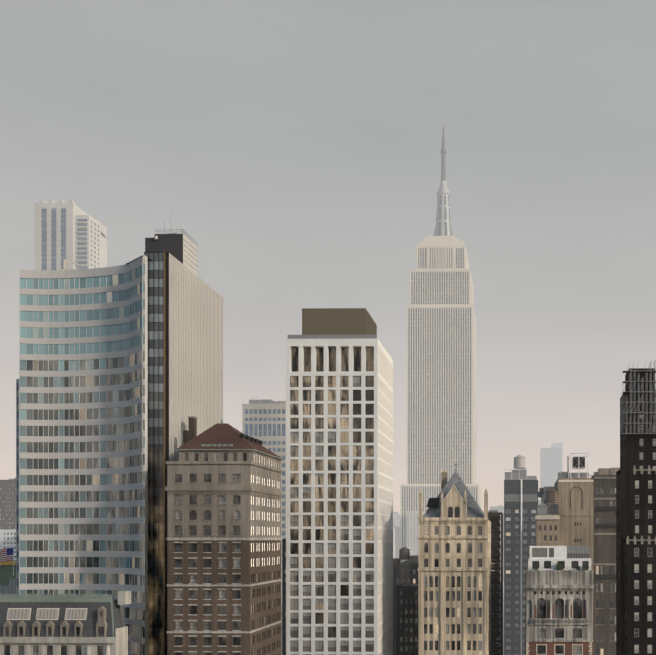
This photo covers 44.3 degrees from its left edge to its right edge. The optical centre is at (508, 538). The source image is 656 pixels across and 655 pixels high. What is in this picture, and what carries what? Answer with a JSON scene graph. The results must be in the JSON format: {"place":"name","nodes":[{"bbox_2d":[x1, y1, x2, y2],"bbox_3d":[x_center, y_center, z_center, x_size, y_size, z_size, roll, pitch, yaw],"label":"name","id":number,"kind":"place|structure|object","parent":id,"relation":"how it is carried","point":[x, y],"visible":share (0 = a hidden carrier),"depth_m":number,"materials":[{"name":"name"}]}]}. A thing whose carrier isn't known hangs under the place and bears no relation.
{"place":"outdoors","nodes":[
{"label":"outdoors","id":0,"kind":"place"},
{"bbox_2d":[0,591,133,654],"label":"mansard building","id":1,"kind":"structure","parent":0,"point":[62,624],"depth_m":148.76,"materials":[{"name":"stone"}]},
{"bbox_2d":[165,416,282,654],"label":"brown brick building","id":2,"kind":"structure","parent":0,"point":[224,498],"depth_m":157.99,"materials":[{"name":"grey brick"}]},
{"bbox_2d":[0,0,655,513],"bbox_3d":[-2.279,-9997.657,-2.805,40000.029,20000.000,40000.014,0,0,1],"label":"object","id":3,"kind":"object","parent":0,"point":[278,162],"visible":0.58,"depth_m":17357.16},
{"bbox_2d":[503,595,503,654],"bbox_3d":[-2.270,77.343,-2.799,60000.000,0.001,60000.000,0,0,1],"label":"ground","id":4,"kind":"structure","parent":0,"point":[503,624],"depth_m":689.74,"materials":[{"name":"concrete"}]},
{"bbox_2d":[34,200,106,269],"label":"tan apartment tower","id":5,"kind":"structure","parent":4,"relation":"on","point":[71,231],"depth_m":480.63,"materials":[{"name":"concrete"}]},
{"bbox_2d":[16,255,150,654],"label":"curved office","id":6,"kind":"structure","parent":4,"relation":"on","point":[81,454],"depth_m":173.87,"materials":[{"name":"blue glass"}]},
{"bbox_2d":[144,220,222,654],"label":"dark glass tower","id":7,"kind":"structure","parent":4,"relation":"on","point":[185,341],"depth_m":170.99,"materials":[{"name":"beige concrete"}]},
{"bbox_2d":[0,396,540,654],"bbox_3d":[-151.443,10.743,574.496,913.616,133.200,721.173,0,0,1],"label":"blocks","id":8,"kind":"structure","parent":4,"relation":"on","point":[264,420],"depth_m":298.18,"materials":[{"name":"stone"}]},
{"bbox_2d":[286,308,392,654],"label":"white tower","id":9,"kind":"structure","parent":4,"relation":"on","point":[339,481],"depth_m":193.92,"materials":[{"name":"concrete"}]},
{"bbox_2d":[400,127,481,561],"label":"skyscraper","id":10,"kind":"structure","parent":4,"relation":"on","point":[441,377],"depth_m":700.27,"materials":[{"name":"stone"}]},
{"bbox_2d":[418,468,490,654],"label":"gothic tower building","id":11,"kind":"structure","parent":4,"relation":"on","point":[454,589],"depth_m":194.36,"materials":[{"name":"beige stone"}]},
{"bbox_2d":[488,442,619,654],"bbox_3d":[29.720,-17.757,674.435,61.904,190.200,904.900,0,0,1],"label":"buildings","id":12,"kind":"structure","parent":4,"relation":"on","point":[575,509],"depth_m":240.85,"materials":[{"name":"brown brick"}]},
{"bbox_2d":[616,361,655,654],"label":"skyscraper","id":13,"kind":"structure","parent":4,"relation":"on","point":[636,554],"depth_m":142.90,"materials":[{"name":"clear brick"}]},
{"bbox_2d":[525,546,593,654],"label":"ornate brick building","id":14,"kind":"structure","parent":0,"point":[559,586],"depth_m":195.08,"materials":[{"name":"stone"}]}
]}

